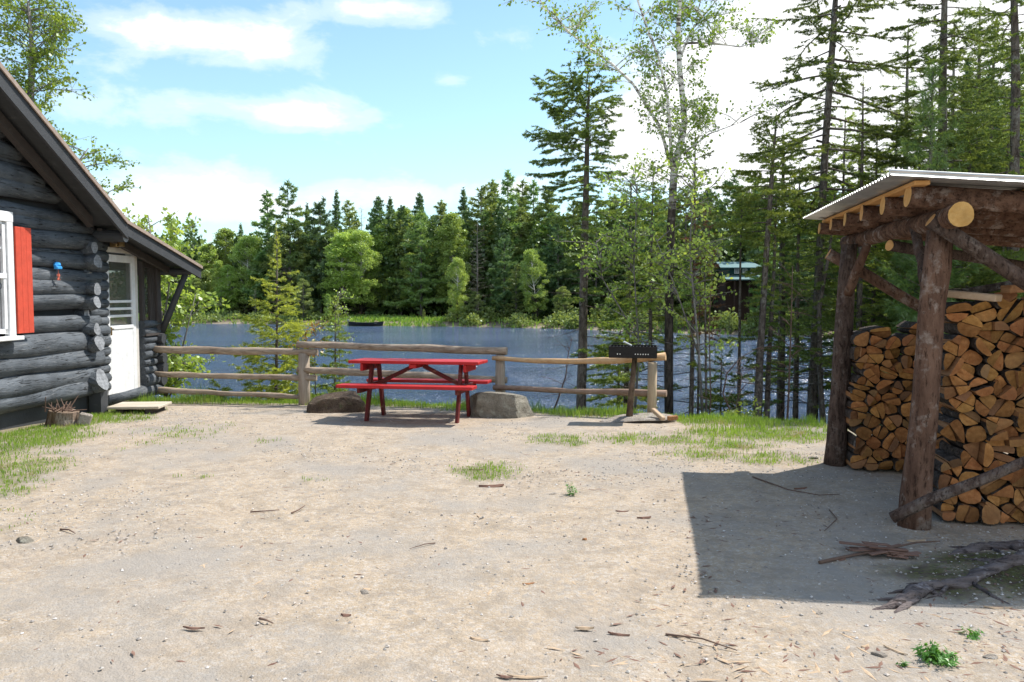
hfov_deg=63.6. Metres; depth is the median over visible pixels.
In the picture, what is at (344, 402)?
boulder
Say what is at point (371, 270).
leafy tree
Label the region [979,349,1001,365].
firewood log
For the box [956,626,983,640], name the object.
weed
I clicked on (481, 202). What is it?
fir tree
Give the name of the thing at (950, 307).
firewood log
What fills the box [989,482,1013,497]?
firewood log
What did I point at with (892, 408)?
firewood log
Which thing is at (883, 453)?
firewood log
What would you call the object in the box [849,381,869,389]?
firewood log
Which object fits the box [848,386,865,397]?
firewood log
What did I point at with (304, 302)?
leafy tree
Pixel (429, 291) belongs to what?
pine tree
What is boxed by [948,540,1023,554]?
tree root
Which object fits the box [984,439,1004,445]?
firewood log
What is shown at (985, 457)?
firewood log
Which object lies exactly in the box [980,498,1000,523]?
firewood log
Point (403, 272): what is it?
leafy tree
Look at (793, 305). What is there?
spruce tree
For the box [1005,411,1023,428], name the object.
firewood log
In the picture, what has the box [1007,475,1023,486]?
firewood log
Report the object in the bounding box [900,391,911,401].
firewood log
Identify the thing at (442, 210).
fir tree
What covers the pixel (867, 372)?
firewood log
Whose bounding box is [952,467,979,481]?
firewood log
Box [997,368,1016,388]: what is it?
firewood log
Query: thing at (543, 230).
leafy tree
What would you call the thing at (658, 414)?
split log
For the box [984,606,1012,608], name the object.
bark chip
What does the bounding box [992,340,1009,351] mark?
firewood log
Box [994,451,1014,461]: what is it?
firewood log
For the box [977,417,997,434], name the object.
firewood log
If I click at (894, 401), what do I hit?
firewood log
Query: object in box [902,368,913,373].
firewood log
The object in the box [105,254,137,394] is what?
door
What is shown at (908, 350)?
firewood log
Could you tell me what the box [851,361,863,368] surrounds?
firewood log
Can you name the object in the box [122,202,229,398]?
alder sapling
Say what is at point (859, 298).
spruce tree
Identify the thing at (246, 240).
leafy tree
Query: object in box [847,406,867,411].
firewood log
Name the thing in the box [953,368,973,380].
firewood log
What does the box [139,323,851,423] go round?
lake water
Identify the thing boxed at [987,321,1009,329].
firewood log
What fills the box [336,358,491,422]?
picnic table
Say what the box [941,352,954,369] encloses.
firewood log
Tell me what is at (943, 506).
firewood log
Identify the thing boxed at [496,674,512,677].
bark chip
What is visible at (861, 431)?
firewood log
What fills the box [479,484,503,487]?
bark chip
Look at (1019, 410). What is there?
firewood log
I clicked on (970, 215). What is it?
woodshed
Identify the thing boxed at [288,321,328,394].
maple sapling
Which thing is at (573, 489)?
weed
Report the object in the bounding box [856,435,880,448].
firewood log
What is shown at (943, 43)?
spruce tree
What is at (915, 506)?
wooden pole
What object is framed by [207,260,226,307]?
leafy tree
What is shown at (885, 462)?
firewood log
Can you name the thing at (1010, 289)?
firewood log
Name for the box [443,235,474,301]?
leafy tree
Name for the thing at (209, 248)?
fir tree
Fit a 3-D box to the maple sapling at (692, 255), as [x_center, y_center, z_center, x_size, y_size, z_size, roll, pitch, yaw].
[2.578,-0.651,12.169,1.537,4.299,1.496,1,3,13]
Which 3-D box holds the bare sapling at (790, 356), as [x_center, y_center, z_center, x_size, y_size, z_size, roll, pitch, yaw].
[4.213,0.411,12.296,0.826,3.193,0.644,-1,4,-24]
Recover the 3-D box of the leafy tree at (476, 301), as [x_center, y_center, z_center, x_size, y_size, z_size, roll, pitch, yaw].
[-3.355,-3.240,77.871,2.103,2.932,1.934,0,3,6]
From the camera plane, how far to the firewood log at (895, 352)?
6.95 m
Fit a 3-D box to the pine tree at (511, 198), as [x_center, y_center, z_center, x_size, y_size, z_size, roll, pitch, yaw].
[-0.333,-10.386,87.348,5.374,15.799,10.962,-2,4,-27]
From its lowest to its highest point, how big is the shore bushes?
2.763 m
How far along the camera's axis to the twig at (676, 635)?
3.59 m
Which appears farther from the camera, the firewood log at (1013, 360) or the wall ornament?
the wall ornament
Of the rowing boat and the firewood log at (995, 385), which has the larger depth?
the rowing boat
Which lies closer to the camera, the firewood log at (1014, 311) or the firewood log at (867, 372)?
the firewood log at (1014, 311)
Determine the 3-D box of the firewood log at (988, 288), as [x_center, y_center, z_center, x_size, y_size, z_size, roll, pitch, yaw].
[3.156,-0.353,5.356,0.527,0.147,0.100,2,4,32]
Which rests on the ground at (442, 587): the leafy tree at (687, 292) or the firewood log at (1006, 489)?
the leafy tree at (687, 292)
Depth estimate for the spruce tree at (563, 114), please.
14.12 m
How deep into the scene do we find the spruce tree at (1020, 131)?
15.79 m
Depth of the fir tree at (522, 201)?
90.64 m
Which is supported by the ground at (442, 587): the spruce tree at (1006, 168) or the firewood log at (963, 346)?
the spruce tree at (1006, 168)
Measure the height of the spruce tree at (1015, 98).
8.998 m
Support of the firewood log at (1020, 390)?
on the firewood log at (1019, 402)
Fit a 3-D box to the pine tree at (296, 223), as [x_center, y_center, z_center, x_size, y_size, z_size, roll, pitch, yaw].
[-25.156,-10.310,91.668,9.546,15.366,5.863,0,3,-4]
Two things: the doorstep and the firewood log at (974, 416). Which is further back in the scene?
the doorstep
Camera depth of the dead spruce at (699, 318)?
14.22 m
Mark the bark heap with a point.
(904, 553)
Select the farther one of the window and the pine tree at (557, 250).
the pine tree at (557, 250)
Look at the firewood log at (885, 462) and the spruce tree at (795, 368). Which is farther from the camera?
the spruce tree at (795, 368)
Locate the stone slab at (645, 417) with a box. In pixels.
[600,413,674,421]
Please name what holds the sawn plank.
on the firewood log at (950, 307)
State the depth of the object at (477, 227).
80.65 m
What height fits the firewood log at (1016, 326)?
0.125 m
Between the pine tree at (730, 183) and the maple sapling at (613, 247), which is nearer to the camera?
the maple sapling at (613, 247)
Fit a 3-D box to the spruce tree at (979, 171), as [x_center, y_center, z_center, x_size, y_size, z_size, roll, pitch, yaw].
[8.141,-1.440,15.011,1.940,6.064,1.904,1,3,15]
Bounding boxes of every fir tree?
[201,241,220,312]
[234,268,253,312]
[256,261,287,313]
[286,227,317,312]
[304,232,326,312]
[340,200,364,312]
[384,220,422,315]
[424,199,448,314]
[433,183,501,299]
[472,178,505,308]
[478,231,497,311]
[492,206,531,309]
[497,264,530,316]
[510,179,530,235]
[522,189,570,318]
[548,200,605,308]
[588,194,624,315]
[636,187,721,317]
[733,184,778,307]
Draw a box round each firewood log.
[845,408,857,418]
[846,390,863,400]
[846,417,862,425]
[846,449,866,462]
[846,458,866,468]
[847,399,865,407]
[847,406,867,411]
[847,431,860,446]
[847,440,864,449]
[847,444,863,453]
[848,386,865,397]
[848,423,871,439]
[849,330,868,346]
[849,346,859,359]
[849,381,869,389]
[850,373,865,384]
[850,408,865,418]
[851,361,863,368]
[852,345,865,356]
[852,354,867,362]
[852,367,874,377]
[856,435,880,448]
[859,325,889,331]
[859,344,881,353]
[859,444,871,456]
[860,330,890,337]
[861,393,873,405]
[861,412,871,425]
[861,423,880,436]
[862,385,877,396]
[863,362,873,368]
[863,462,878,469]
[865,353,883,363]
[865,375,879,383]
[865,379,874,386]
[865,384,890,393]
[866,405,879,417]
[866,456,876,462]
[867,356,874,362]
[867,415,880,427]
[868,335,881,344]
[868,339,886,347]
[868,446,879,457]
[869,363,879,377]
[870,377,893,389]
[871,414,892,426]
[872,393,880,400]
[872,425,887,438]
[874,401,884,418]
[874,431,894,449]
[874,458,892,466]
[875,359,892,367]
[875,446,889,458]
[876,347,893,358]
[878,466,891,469]
[879,347,899,357]
[879,365,897,375]
[879,392,896,399]
[880,335,896,348]
[880,371,896,378]
[880,400,896,413]
[880,423,895,430]
[881,397,900,404]
[881,401,890,413]
[882,425,907,442]
[883,358,896,363]
[885,413,901,426]
[887,386,901,393]
[887,436,898,451]
[887,444,900,457]
[887,455,903,470]
[889,338,900,348]
[889,371,912,379]
[890,379,903,389]
[890,387,911,400]
[892,332,914,345]
[892,361,902,372]
[894,354,907,368]
[894,377,911,387]
[895,400,910,416]
[895,413,909,421]
[896,320,916,329]
[897,328,916,334]
[897,345,915,354]
[899,442,905,456]
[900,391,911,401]
[901,419,908,427]
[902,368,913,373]
[903,379,912,390]
[906,335,915,345]
[907,356,912,367]
[932,501,953,510]
[932,506,955,520]
[933,468,950,488]
[933,485,952,504]
[934,456,950,471]
[935,448,961,467]
[936,436,946,443]
[937,420,955,440]
[937,469,951,474]
[938,413,964,442]
[939,398,961,407]
[939,402,973,412]
[939,440,970,466]
[940,374,950,385]
[940,386,956,398]
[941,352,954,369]
[941,357,963,375]
[941,406,977,425]
[942,374,966,385]
[943,334,960,344]
[943,340,957,355]
[943,436,979,459]
[944,321,980,336]
[945,302,972,312]
[945,312,967,321]
[945,314,982,327]
[945,406,979,421]
[948,474,958,483]
[950,385,969,394]
[950,466,961,476]
[950,496,957,504]
[952,391,971,401]
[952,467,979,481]
[952,499,968,520]
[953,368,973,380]
[955,349,982,364]
[956,281,1013,292]
[957,336,969,356]
[957,489,981,503]
[958,301,991,312]
[959,394,974,405]
[961,363,974,374]
[961,376,987,386]
[962,424,985,442]
[963,457,982,469]
[963,502,978,522]
[966,337,991,355]
[967,308,996,321]
[967,399,989,415]
[969,384,993,396]
[971,363,990,378]
[971,469,997,488]
[971,502,994,524]
[974,298,1011,308]
[974,395,995,408]
[975,336,994,351]
[975,488,999,505]
[976,330,990,341]
[976,441,993,466]
[976,478,1006,494]
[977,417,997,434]
[979,322,991,329]
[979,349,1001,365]
[979,367,997,380]
[979,415,998,422]
[979,459,999,468]
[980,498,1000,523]
[981,465,991,471]
[982,496,1014,513]
[984,379,1001,395]
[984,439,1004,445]
[985,330,1003,342]
[986,430,1008,440]
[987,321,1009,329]
[987,397,1004,415]
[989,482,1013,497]
[990,292,1017,301]
[990,352,1003,370]
[990,385,1016,399]
[991,298,1016,320]
[991,415,1013,432]
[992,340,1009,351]
[992,445,1014,453]
[994,397,1014,416]
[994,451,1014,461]
[994,458,1005,465]
[995,375,1006,387]
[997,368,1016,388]
[999,332,1015,342]
[999,496,1009,504]
[999,511,1008,522]
[1000,473,1013,479]
[1001,285,1023,292]
[1001,317,1023,335]
[1002,299,1023,322]
[1002,351,1023,368]
[1002,426,1017,436]
[1004,368,1023,386]
[1004,436,1023,446]
[1005,337,1023,347]
[1005,345,1023,352]
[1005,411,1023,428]
[1006,468,1023,483]
[1006,517,1016,521]
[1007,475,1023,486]
[1008,500,1023,510]
[1008,507,1023,522]
[1009,445,1023,457]
[1010,397,1023,407]
[1010,486,1023,505]
[1013,366,1023,372]
[1013,426,1023,431]
[1014,406,1023,414]
[1014,486,1023,497]
[1015,392,1023,399]
[1016,383,1023,395]
[1017,431,1023,438]
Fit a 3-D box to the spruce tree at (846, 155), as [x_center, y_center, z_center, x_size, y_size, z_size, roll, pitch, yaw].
[6.267,-1.060,16.075,2.530,6.783,2.246,3,5,44]
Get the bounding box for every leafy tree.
[161,239,188,312]
[181,258,216,312]
[184,279,210,313]
[196,243,222,287]
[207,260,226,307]
[209,227,235,310]
[210,286,234,311]
[215,265,239,312]
[226,235,265,311]
[229,234,265,310]
[259,222,318,308]
[291,278,313,317]
[303,242,328,312]
[315,232,364,314]
[321,256,360,313]
[323,228,346,312]
[323,294,332,316]
[339,230,381,313]
[345,229,356,310]
[346,251,378,309]
[354,260,387,311]
[366,221,396,314]
[395,207,416,242]
[399,238,437,314]
[399,252,419,312]
[432,212,473,306]
[436,235,469,313]
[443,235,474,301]
[445,256,469,320]
[466,291,485,315]
[485,209,537,300]
[517,248,549,318]
[525,225,549,278]
[552,286,573,315]
[648,286,674,323]
[674,241,713,313]
[724,314,733,333]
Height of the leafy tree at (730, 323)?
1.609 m
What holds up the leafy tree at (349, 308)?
on the ground at (442, 587)
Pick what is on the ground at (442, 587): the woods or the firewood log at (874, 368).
the woods
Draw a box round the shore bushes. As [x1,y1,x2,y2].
[185,303,886,334]
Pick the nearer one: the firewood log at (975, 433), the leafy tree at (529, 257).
the firewood log at (975, 433)
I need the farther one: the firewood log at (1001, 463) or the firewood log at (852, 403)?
the firewood log at (852, 403)
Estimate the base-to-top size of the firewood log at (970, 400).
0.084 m
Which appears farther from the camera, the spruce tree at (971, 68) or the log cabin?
the spruce tree at (971, 68)
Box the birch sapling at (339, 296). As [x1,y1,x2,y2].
[320,288,359,381]
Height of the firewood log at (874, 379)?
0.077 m
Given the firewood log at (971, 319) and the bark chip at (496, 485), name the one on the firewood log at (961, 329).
the firewood log at (971, 319)
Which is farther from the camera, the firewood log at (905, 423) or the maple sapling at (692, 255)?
the maple sapling at (692, 255)
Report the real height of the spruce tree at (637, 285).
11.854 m
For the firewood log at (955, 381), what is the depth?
5.35 m
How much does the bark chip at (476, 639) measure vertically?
0.008 m
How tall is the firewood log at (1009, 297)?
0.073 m
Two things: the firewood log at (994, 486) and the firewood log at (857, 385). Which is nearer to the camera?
the firewood log at (994, 486)
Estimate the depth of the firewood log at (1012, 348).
5.28 m
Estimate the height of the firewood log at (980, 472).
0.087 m
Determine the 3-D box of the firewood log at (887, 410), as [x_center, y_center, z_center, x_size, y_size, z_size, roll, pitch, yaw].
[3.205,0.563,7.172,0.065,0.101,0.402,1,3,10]
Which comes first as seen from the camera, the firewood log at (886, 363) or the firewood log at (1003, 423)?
the firewood log at (1003, 423)
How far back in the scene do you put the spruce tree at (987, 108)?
16.82 m
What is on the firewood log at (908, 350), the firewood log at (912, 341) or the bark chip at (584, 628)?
the firewood log at (912, 341)
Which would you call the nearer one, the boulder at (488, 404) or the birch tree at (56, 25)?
the boulder at (488, 404)
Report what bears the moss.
on the ground at (442, 587)
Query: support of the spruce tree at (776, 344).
on the ground at (442, 587)
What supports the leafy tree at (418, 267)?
on the ground at (442, 587)
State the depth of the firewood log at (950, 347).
5.40 m
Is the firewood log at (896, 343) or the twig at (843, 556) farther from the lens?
the firewood log at (896, 343)
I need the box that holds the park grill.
[609,341,657,416]
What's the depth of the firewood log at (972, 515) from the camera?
5.37 m
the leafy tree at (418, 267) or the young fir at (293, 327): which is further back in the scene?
the leafy tree at (418, 267)
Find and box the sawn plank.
[947,290,1001,301]
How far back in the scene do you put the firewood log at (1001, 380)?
5.35 m
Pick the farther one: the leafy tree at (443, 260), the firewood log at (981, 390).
the leafy tree at (443, 260)
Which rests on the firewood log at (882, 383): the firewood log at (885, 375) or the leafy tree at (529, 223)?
the firewood log at (885, 375)
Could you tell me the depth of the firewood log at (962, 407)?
5.35 m
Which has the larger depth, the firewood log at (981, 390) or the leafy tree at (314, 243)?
the leafy tree at (314, 243)
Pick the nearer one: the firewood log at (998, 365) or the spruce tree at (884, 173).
the firewood log at (998, 365)
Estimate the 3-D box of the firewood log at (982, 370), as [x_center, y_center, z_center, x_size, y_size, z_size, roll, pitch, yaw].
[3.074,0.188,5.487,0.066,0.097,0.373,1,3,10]
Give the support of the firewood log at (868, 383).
on the firewood log at (857, 385)
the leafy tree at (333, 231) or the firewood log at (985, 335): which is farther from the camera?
the leafy tree at (333, 231)
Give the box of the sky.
[0,0,1023,267]
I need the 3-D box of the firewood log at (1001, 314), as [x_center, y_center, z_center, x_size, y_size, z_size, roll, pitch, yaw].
[3.220,-0.210,5.498,0.116,0.157,0.364,1,3,10]
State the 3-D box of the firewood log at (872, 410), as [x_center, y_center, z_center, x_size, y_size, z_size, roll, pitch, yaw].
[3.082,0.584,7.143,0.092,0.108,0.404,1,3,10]
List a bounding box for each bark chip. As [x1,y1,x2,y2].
[183,626,204,629]
[470,636,487,640]
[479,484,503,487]
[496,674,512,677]
[507,674,547,678]
[575,626,593,629]
[608,631,629,635]
[883,645,907,654]
[907,539,925,541]
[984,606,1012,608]
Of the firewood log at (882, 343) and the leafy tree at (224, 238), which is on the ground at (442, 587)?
the leafy tree at (224, 238)
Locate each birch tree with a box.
[0,0,141,199]
[498,0,788,413]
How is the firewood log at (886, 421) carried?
on the firewood log at (883, 432)
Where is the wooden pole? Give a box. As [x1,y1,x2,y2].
[889,456,1023,522]
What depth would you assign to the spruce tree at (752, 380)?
17.03 m
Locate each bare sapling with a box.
[540,332,573,407]
[680,245,730,414]
[719,346,777,415]
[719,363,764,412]
[762,263,820,419]
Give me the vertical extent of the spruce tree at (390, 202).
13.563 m
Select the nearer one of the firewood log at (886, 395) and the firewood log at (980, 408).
the firewood log at (980, 408)
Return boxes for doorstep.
[107,401,171,413]
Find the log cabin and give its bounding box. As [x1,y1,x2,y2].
[0,62,202,429]
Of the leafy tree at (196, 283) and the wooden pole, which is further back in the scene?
the leafy tree at (196, 283)
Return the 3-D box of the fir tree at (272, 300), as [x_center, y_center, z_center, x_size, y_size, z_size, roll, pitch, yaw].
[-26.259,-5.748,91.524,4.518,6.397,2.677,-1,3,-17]
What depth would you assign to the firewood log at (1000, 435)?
5.29 m
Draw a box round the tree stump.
[42,396,92,426]
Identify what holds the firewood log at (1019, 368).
on the firewood log at (1020, 390)
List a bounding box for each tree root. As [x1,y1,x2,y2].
[872,549,1023,609]
[894,595,920,613]
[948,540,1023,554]
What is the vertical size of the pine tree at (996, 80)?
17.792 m
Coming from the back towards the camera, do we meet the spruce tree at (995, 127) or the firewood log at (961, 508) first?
the spruce tree at (995, 127)
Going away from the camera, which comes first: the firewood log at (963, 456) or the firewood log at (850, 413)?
the firewood log at (963, 456)
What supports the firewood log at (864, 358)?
on the firewood log at (857, 365)
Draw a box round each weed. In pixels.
[566,483,577,495]
[896,660,910,666]
[911,640,962,667]
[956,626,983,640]
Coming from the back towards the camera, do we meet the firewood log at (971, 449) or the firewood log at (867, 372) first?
the firewood log at (867, 372)
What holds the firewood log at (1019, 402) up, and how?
on the firewood log at (1019, 410)
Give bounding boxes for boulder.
[306,391,365,412]
[470,391,532,417]
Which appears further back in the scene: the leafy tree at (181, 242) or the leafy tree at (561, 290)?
the leafy tree at (181, 242)
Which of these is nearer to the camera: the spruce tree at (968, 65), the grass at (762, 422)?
the grass at (762, 422)
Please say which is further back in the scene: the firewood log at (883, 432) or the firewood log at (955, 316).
the firewood log at (883, 432)
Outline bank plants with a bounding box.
[233,388,769,417]
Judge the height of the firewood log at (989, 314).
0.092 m
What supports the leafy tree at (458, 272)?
on the ground at (442, 587)
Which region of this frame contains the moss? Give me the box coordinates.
[887,551,1023,597]
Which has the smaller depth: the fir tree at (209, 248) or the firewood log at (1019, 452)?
the firewood log at (1019, 452)
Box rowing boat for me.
[347,319,383,325]
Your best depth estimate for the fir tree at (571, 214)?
83.10 m
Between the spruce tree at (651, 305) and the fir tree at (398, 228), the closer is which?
the spruce tree at (651, 305)
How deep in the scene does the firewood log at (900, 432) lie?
6.95 m
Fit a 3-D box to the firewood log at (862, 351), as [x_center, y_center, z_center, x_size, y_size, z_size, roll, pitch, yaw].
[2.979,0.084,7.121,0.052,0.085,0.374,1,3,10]
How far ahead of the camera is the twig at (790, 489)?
6.27 m
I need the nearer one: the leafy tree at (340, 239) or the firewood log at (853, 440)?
the firewood log at (853, 440)
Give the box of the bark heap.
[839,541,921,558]
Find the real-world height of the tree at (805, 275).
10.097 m
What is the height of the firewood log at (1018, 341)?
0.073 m
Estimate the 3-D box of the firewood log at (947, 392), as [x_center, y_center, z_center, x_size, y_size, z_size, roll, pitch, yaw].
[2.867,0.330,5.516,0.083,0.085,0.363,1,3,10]
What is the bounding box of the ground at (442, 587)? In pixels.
[0,281,1023,681]
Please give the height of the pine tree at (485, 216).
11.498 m
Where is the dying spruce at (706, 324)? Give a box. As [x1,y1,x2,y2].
[682,200,724,412]
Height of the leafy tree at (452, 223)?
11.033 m
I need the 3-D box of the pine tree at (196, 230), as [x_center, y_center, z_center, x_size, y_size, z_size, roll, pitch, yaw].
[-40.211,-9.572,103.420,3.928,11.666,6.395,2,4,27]
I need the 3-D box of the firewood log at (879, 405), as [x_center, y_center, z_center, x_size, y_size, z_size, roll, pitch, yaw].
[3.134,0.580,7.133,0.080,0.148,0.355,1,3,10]
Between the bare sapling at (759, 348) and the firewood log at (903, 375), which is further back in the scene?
the bare sapling at (759, 348)
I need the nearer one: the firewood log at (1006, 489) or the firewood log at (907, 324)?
the firewood log at (1006, 489)
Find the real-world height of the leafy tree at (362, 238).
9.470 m
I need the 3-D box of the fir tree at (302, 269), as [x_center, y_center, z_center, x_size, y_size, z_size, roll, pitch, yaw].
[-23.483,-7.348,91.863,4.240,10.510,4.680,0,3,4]
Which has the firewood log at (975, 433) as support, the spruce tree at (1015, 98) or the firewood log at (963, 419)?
the firewood log at (963, 419)
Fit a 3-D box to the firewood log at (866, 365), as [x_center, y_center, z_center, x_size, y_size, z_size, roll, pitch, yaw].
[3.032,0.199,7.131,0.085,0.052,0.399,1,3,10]
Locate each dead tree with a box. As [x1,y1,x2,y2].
[356,205,366,230]
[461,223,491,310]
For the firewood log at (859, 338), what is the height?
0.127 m
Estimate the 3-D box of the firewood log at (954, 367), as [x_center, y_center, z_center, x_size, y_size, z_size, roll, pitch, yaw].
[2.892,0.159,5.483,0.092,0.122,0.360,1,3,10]
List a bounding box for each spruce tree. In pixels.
[236,223,246,312]
[303,203,311,257]
[331,189,342,231]
[349,194,407,315]
[364,196,403,314]
[411,192,428,252]
[455,187,468,235]
[521,55,646,409]
[573,301,662,411]
[576,175,678,407]
[597,163,698,391]
[603,201,648,317]
[640,129,730,415]
[676,186,738,318]
[687,348,749,417]
[708,0,963,420]
[710,111,817,417]
[711,191,827,419]
[719,188,764,414]
[738,125,828,420]
[746,157,856,421]
[748,161,836,420]
[755,221,812,326]
[764,110,888,371]
[771,187,863,422]
[804,76,914,412]
[822,22,937,325]
[822,128,890,396]
[822,137,914,390]
[853,0,1023,333]
[854,107,919,386]
[886,103,961,322]
[908,11,990,283]
[912,92,1005,301]
[944,0,1023,333]
[947,0,1020,283]
[947,16,1023,249]
[952,103,1008,287]
[955,53,975,170]
[981,27,1023,283]
[981,103,1023,282]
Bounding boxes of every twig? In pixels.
[250,509,279,512]
[258,617,272,622]
[665,633,736,650]
[752,476,837,495]
[818,540,939,563]
[824,509,836,530]
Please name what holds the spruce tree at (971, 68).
on the ground at (442, 587)
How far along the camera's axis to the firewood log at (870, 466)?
6.96 m
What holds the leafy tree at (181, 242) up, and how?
on the ground at (442, 587)
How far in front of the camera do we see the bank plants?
10.94 m
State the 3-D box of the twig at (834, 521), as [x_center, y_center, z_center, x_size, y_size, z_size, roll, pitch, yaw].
[2.110,1.179,5.449,0.068,0.017,0.541,1,4,24]
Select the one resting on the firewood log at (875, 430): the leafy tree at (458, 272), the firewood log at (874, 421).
the firewood log at (874, 421)
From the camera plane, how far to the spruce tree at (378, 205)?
89.84 m
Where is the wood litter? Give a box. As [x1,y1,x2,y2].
[24,430,1023,681]
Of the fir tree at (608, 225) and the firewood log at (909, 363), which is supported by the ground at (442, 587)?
the fir tree at (608, 225)
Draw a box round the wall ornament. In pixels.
[53,262,61,279]
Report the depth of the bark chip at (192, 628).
3.69 m
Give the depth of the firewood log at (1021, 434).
5.35 m
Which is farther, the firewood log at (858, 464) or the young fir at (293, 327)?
the young fir at (293, 327)
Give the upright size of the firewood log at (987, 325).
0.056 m
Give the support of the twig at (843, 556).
on the ground at (442, 587)
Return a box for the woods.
[137,181,919,316]
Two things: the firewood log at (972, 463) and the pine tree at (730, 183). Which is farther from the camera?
the pine tree at (730, 183)
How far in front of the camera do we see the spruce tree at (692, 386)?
13.60 m
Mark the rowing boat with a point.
(349, 323)
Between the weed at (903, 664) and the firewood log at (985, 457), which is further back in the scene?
the firewood log at (985, 457)
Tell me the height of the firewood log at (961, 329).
0.104 m
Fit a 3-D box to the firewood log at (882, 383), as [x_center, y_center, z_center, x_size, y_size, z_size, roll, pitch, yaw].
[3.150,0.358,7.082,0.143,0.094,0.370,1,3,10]
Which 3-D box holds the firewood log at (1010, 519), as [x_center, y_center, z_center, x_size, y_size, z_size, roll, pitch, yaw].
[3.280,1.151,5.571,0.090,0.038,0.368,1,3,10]
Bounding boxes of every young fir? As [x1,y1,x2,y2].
[207,379,232,398]
[227,222,325,401]
[310,295,354,396]
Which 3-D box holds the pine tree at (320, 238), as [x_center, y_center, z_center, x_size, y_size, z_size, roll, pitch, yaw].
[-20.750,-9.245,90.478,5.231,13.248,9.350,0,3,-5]
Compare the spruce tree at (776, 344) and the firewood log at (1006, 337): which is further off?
the spruce tree at (776, 344)
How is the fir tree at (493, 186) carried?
on the ground at (442, 587)
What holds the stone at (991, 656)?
on the ground at (442, 587)
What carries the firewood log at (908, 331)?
on the firewood log at (912, 341)
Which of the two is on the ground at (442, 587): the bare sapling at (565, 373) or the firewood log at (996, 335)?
the bare sapling at (565, 373)
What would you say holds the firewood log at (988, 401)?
on the firewood log at (996, 406)
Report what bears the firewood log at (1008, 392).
on the firewood log at (1006, 408)
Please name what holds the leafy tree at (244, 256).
on the ground at (442, 587)
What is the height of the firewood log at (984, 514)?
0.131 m
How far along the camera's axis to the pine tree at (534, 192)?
89.07 m
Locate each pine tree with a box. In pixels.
[183,223,205,244]
[239,190,285,313]
[245,178,320,302]
[297,196,340,312]
[381,234,410,314]
[384,210,456,315]
[464,209,498,314]
[482,169,531,316]
[487,234,524,316]
[511,179,544,313]
[517,212,575,314]
[518,212,593,316]
[570,203,622,315]
[636,194,666,308]
[712,173,749,261]
[748,235,778,314]
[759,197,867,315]
[870,56,983,354]
[973,65,1003,107]
[982,50,1023,132]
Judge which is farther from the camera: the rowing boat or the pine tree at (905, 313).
the rowing boat
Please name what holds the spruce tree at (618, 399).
on the ground at (442, 587)
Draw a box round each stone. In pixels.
[16,536,33,543]
[360,589,368,594]
[871,651,887,657]
[983,654,997,658]
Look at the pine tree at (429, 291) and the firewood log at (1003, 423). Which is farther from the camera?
the pine tree at (429, 291)
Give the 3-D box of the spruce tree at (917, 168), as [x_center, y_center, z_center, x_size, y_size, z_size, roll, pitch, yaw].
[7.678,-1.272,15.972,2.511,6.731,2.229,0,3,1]
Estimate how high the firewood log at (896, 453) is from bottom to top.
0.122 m
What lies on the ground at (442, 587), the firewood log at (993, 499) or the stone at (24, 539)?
the stone at (24, 539)
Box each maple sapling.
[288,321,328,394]
[548,163,683,411]
[634,150,741,417]
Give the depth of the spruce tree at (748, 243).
14.73 m
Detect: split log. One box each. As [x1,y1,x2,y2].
[651,408,665,420]
[667,415,677,420]
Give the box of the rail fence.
[152,341,666,412]
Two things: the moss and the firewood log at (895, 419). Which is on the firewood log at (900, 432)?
the firewood log at (895, 419)
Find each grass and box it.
[0,379,854,530]
[138,313,833,336]
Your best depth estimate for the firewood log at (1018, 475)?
5.34 m
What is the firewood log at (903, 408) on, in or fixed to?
on the firewood log at (906, 418)
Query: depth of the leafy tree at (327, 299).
81.82 m
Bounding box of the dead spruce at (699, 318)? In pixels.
[673,209,720,415]
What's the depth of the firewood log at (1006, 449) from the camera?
5.38 m
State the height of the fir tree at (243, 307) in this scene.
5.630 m
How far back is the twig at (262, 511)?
5.70 m
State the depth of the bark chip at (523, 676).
3.23 m
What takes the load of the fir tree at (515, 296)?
on the ground at (442, 587)
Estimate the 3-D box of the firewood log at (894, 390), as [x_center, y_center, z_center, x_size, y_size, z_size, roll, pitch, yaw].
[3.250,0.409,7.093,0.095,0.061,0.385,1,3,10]
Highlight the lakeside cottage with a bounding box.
[713,262,759,319]
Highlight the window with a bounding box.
[0,210,23,341]
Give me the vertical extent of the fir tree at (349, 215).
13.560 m
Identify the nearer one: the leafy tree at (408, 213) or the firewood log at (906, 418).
the firewood log at (906, 418)
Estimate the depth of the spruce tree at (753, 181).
15.52 m
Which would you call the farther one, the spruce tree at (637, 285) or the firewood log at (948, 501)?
the spruce tree at (637, 285)
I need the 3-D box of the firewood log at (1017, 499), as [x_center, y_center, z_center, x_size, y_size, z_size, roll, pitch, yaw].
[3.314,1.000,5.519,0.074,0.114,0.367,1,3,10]
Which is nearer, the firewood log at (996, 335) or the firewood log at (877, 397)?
the firewood log at (996, 335)
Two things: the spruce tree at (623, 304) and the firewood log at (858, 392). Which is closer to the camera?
the firewood log at (858, 392)
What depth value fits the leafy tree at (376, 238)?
89.34 m
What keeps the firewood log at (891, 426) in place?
on the firewood log at (886, 441)
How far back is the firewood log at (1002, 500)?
5.39 m
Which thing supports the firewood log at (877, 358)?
on the firewood log at (874, 368)
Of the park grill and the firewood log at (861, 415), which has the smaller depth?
the firewood log at (861, 415)
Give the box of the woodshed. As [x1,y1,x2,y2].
[803,169,1023,530]
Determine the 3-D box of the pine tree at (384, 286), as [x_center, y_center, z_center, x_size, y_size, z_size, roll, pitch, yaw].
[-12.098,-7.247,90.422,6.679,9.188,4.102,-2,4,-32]

